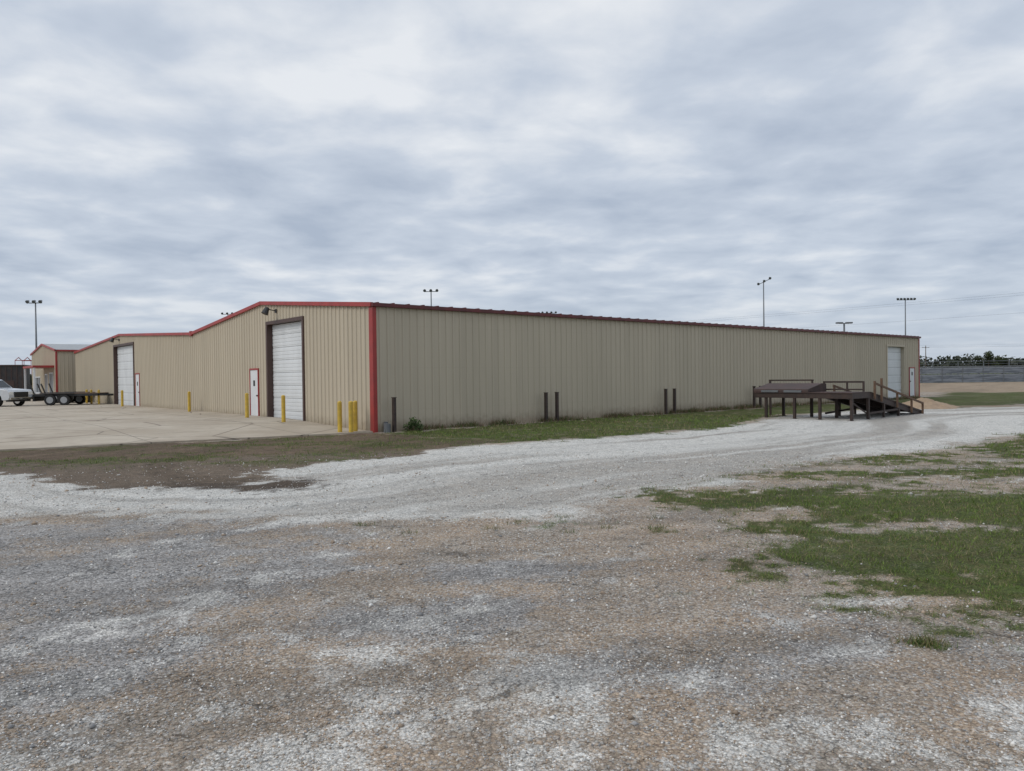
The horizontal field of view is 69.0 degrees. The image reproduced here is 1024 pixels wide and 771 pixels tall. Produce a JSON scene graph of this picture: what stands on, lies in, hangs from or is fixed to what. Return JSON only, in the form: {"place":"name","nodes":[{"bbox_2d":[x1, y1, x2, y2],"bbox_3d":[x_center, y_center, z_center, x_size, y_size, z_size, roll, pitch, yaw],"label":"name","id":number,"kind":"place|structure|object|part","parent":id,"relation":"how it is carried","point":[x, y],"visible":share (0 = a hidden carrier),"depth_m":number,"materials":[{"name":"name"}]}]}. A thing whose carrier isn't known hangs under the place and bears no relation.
{"place":"outdoors","nodes":[
{"label":"outdoors","id":0,"kind":"place"},
{"bbox_2d":[0,373,1023,770],"bbox_3d":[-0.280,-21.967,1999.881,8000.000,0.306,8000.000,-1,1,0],"label":"ground","id":1,"kind":"structure","parent":0,"point":[982,413],"depth_m":6.22,"materials":[{"name":"grey gravel"}]},
{"bbox_2d":[0,365,30,388],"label":"storage shed","id":2,"kind":"structure","parent":1,"relation":"on","point":[12,375],"depth_m":89.79,"materials":[{"name":"brown metal"}]},
{"bbox_2d":[15,357,31,374],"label":"red frame canopy","id":3,"kind":"object","parent":1,"relation":"on","point":[24,360],"visible":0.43,"depth_m":138.73,"materials":[{"name":"metal"}]},
{"bbox_2d":[25,300,41,348],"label":"stadium light pole","id":4,"kind":"object","parent":1,"relation":"on","point":[33,301],"visible":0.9,"depth_m":97.81,"materials":[{"name":"grey metal"}]},
{"bbox_2d":[32,346,55,392],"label":"front wall","id":5,"kind":"structure","parent":1,"relation":"on","point":[42,355],"depth_m":67.51,"materials":[{"name":"beige metal"}]},
{"bbox_2d":[36,373,53,393],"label":"window frames","id":6,"kind":"structure","parent":5,"relation":"attached to","point":[50,381],"depth_m":66.05,"materials":[{"name":"grey metal"}]},
{"bbox_2d":[0,399,372,450],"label":"concrete pad","id":7,"kind":"object","parent":1,"relation":"on","point":[31,425],"visible":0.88,"depth_m":26.49,"materials":[{"name":"beige concrete"}]},
{"bbox_2d":[0,380,32,405],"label":"pickup truck","id":8,"kind":"object","parent":7,"relation":"on","point":[16,396],"visible":1,"depth_m":50.41,"materials":[{"name":"silver metal"}]},
{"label":"windows","id":9,"kind":"part","parent":8,"relation":"part of","materials":[{"name":"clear glass"}]},
{"bbox_2d":[24,368,35,393],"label":"canopy posts","id":10,"kind":"object","parent":7,"relation":"on","point":[34,383],"visible":0.55,"depth_m":62.60,"materials":[{"name":"white metal"}]},
{"bbox_2d":[23,344,76,391],"bbox_3d":[-29.074,-1.305,72.164,34.047,5.478,12.267,-1,1,-17],"label":"red trim canopy","id":11,"kind":"object","parent":7,"relation":"on","point":[43,366],"visible":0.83,"depth_m":62.98,"materials":[{"name":"red metal"}]},
{"bbox_2d":[44,344,91,349],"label":"roof","id":12,"kind":"structure","parent":11,"relation":"on","point":[67,346],"depth_m":66.52,"materials":[{"name":"grey metal"}]},
{"bbox_2d":[37,383,94,402],"bbox_3d":[-33.412,0.562,58.011,6.033,1.511,2.720,-1,1,-4],"label":"flatbed trailer","id":13,"kind":"object","parent":7,"relation":"on","point":[57,397],"visible":0.15,"depth_m":56.97,"materials":[{"name":"black metal"}]},
{"bbox_2d":[29,384,113,404],"bbox_3d":[-30.512,0.588,52.718,6.033,1.511,2.720,-1,1,-8],"label":"flatbed trailer","id":14,"kind":"object","parent":7,"relation":"on","point":[63,398],"visible":0.91,"depth_m":51.49,"materials":[{"name":"black metal"}]},
{"bbox_2d":[90,389,92,403],"bbox_3d":[-30.584,0.862,54.126,0.150,1.150,0.150,-1,1,0],"label":"yellow bollard","id":15,"kind":"object","parent":7,"relation":"on","point":[91,399],"visible":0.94,"depth_m":54.07,"materials":[{"name":"metal"}]},
{"bbox_2d":[121,390,123,405],"bbox_3d":[-24.750,0.870,47.273,0.150,1.150,0.150,-1,1,0],"label":"yellow bollard","id":16,"kind":"object","parent":7,"relation":"on","point":[122,400],"visible":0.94,"depth_m":47.22,"materials":[{"name":"metal"}]},
{"bbox_2d":[187,391,190,411],"bbox_3d":[-16.484,0.875,38.025,0.150,1.150,0.150,-1,1,0],"label":"yellow bollard","id":17,"kind":"object","parent":7,"relation":"on","point":[189,400],"visible":0.94,"depth_m":37.96,"materials":[{"name":"metal"}]},
{"bbox_2d":[245,393,248,417],"bbox_3d":[-11.138,0.888,31.282,0.150,1.150,0.150,-1,1,0],"label":"yellow bollard","id":18,"kind":"object","parent":7,"relation":"on","point":[246,405],"visible":0.94,"depth_m":31.22,"materials":[{"name":"metal"}]},
{"bbox_2d":[281,395,285,421],"bbox_3d":[-8.739,0.939,28.465,0.150,1.150,0.150,-1,1,0],"label":"yellow bollard","id":19,"kind":"object","parent":7,"relation":"on","point":[283,414],"visible":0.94,"depth_m":28.41,"materials":[{"name":"metal"}]},
{"bbox_2d":[337,401,341,431],"bbox_3d":[-5.735,1.090,24.785,0.150,1.150,0.150,-1,1,0],"label":"yellow bollard","id":20,"kind":"object","parent":7,"relation":"on","point":[339,412],"visible":0.92,"depth_m":24.72,"materials":[{"name":"metal"}]},
{"bbox_2d":[348,401,352,431],"bbox_3d":[-5.350,1.088,24.718,0.150,1.150,0.150,-1,1,0],"label":"yellow bollard","id":21,"kind":"object","parent":7,"relation":"on","point":[350,408],"visible":0.95,"depth_m":24.65,"materials":[{"name":"metal"}]},
{"bbox_2d":[353,401,357,430],"bbox_3d":[-5.284,1.081,25.103,0.150,1.150,0.150,-1,1,0],"label":"yellow bollard","id":22,"kind":"object","parent":7,"relation":"on","point":[355,420],"visible":0.94,"depth_m":25.04,"materials":[{"name":"metal"}]},
{"bbox_2d":[391,397,396,431],"bbox_3d":[-3.971,1.080,25.104,0.140,1.370,0.140,-1,1,-40],"label":"steel post","id":23,"kind":"object","parent":1,"relation":"on","point":[394,425],"visible":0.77,"depth_m":25.07,"materials":[{"name":"metal"}]},
{"bbox_2d":[403,417,423,430],"bbox_3d":[-3.364,1.307,25.381,0.710,0.546,0.494,-1,1,0],"label":"weed bush","id":24,"kind":"object","parent":1,"relation":"on","point":[416,424],"visible":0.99,"depth_m":25.34,"materials":[{"name":"green plant"}]},
{"bbox_2d":[423,289,437,305],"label":"stadium light pole","id":25,"kind":"object","parent":1,"relation":"on","point":[430,290],"visible":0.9,"depth_m":114.69,"materials":[{"name":"grey metal"}]},
{"bbox_2d":[74,301,920,432],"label":"metal warehouse","id":26,"kind":"structure","parent":1,"relation":"on","point":[315,362],"depth_m":32.05,"materials":[{"name":"beige metal"}]},
{"bbox_2d":[117,345,133,405],"bbox_3d":[-26.079,-0.561,50.507,0.052,4.228,5.130,-1,1,-40],"label":"garage door","id":27,"kind":"structure","parent":26,"relation":"in","point":[125,383],"depth_m":50.73,"materials":[{"name":"white metal"}]},
{"bbox_2d":[136,374,138,405],"bbox_3d":[-23.945,0.421,47.727,0.090,2.275,0.880,-1,1,-40],"label":"door","id":28,"kind":"structure","parent":26,"relation":"in","point":[137,375],"depth_m":47.74,"materials":[{"name":"white metal"}]},
{"bbox_2d":[250,370,257,415],"bbox_3d":[-11.348,0.446,32.928,0.090,2.255,0.870,-1,1,-40],"label":"door","id":29,"kind":"structure","parent":26,"relation":"in","point":[253,373],"depth_m":32.90,"materials":[{"name":"white metal"}]},
{"bbox_2d":[272,321,302,419],"bbox_3d":[-9.102,-0.493,30.564,0.052,4.133,3.370,-1,1,-40],"label":"garage door","id":30,"kind":"structure","parent":26,"relation":"in","point":[289,384],"depth_m":30.65,"materials":[{"name":"white metal"}]},
{"bbox_2d":[888,347,900,397],"bbox_3d":[26.410,-0.897,51.697,2.680,3.533,0.052,-1,1,-40],"label":"garage door","id":31,"kind":"structure","parent":26,"relation":"in","point":[894,359],"depth_m":51.87,"materials":[{"name":"white metal"}]},
{"bbox_2d":[910,368,914,395],"bbox_3d":[28.601,-0.205,53.308,0.830,2.055,0.090,-1,1,-40],"label":"door","id":32,"kind":"structure","parent":26,"relation":"in","point":[912,390],"depth_m":53.32,"materials":[{"name":"white metal"}]},
{"bbox_2d":[544,392,547,421],"bbox_3d":[1.359,0.958,29.640,0.140,1.370,0.140,-1,1,-40],"label":"steel post","id":33,"kind":"object","parent":1,"relation":"on","point":[545,406],"visible":0.77,"depth_m":29.60,"materials":[{"name":"brown metal"}]},
{"bbox_2d":[555,392,558,420],"bbox_3d":[1.816,0.946,30.029,0.140,1.370,0.140,-1,1,-40],"label":"steel post","id":34,"kind":"object","parent":1,"relation":"on","point":[556,406],"visible":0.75,"depth_m":29.99,"materials":[{"name":"brown metal"}]},
{"bbox_2d":[664,389,667,413],"bbox_3d":[7.145,0.838,34.566,0.140,1.370,0.140,-1,1,-40],"label":"steel post","id":35,"kind":"object","parent":1,"relation":"on","point":[665,402],"visible":0.77,"depth_m":34.52,"materials":[{"name":"brown metal"}]},
{"bbox_2d":[673,388,675,412],"bbox_3d":[7.640,0.826,34.987,0.140,1.370,0.140,-1,1,-40],"label":"steel post","id":36,"kind":"object","parent":1,"relation":"on","point":[674,399],"visible":0.78,"depth_m":34.94,"materials":[{"name":"brown metal"}]},
{"bbox_2d":[753,386,755,407],"bbox_3d":[12.818,0.712,39.394,0.140,1.370,0.140,-1,1,-40],"label":"steel post","id":37,"kind":"object","parent":1,"relation":"on","point":[754,400],"visible":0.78,"depth_m":39.36,"materials":[{"name":"brown metal"}]},
{"bbox_2d":[757,277,770,326],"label":"stadium light pole","id":38,"kind":"object","parent":1,"relation":"on","point":[763,299],"visible":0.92,"depth_m":127.76,"materials":[{"name":"grey metal"}]},
{"bbox_2d":[753,378,923,420],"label":"loading dock ramp","id":39,"kind":"structure","parent":1,"relation":"on","point":[869,403],"depth_m":30.06,"materials":[{"name":"brown wood"}]},
{"bbox_2d":[836,322,852,331],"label":"parking lot light","id":40,"kind":"object","parent":1,"relation":"on","point":[844,324],"visible":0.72,"depth_m":93.82,"materials":[{"name":"grey metal"}]},
{"bbox_2d":[896,298,915,334],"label":"stadium light pole","id":41,"kind":"object","parent":1,"relation":"on","point":[905,308],"visible":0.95,"depth_m":137.76,"materials":[{"name":"grey metal"}]},
{"bbox_2d":[903,398,956,408],"bbox_3d":[20.814,0.926,37.617,4.160,0.639,4.160,-1,1,0],"label":"dirt pile","id":42,"kind":"object","parent":1,"relation":"on","point":[930,403],"visible":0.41,"depth_m":36.80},
{"bbox_2d":[920,365,1023,382],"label":"sports field fence","id":43,"kind":"object","parent":1,"relation":"on","point":[974,378],"visible":0.45,"depth_m":109.02,"materials":[{"name":"metal"}]},
{"bbox_2d":[920,353,1023,373],"bbox_3d":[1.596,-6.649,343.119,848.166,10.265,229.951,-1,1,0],"label":"distant tree line","id":44,"kind":"object","parent":1,"relation":"on","point":[967,362],"visible":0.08,"depth_m":318.08,"materials":[{"name":"green plant"}]},
{"bbox_2d":[920,360,1023,382],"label":"bleachers","id":45,"kind":"object","parent":1,"relation":"on","point":[960,374],"visible":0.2,"depth_m":116.29,"materials":[{"name":"metal"}]},
{"bbox_2d":[972,351,1001,373],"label":"tree","id":46,"kind":"object","parent":1,"relation":"on","point":[988,355],"visible":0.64,"depth_m":199.89,"materials":[{"name":"green plant"}]},
{"bbox_2d":[994,356,1010,373],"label":"tree","id":47,"kind":"object","parent":1,"relation":"on","point":[998,359],"visible":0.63,"depth_m":202.72,"materials":[{"name":"green plant"}]},
{"bbox_2d":[0,394,1023,651],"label":"grass","id":48,"kind":"structure","parent":0,"point":[918,640],"depth_m":10.45,"materials":[{"name":"green plant"}]},
{"bbox_2d":[0,0,1023,373],"label":"sky","id":49,"kind":"structure","parent":0,"point":[167,166],"materials":[{"name":"grey"}]},
{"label":"rear walls","id":50,"kind":"object","parent":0,"visible":0},
{"bbox_2d":[57,351,75,391],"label":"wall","id":51,"kind":"structure","parent":50,"relation":"attached to","point":[66,372],"depth_m":63.46,"materials":[{"name":"beige metal"}]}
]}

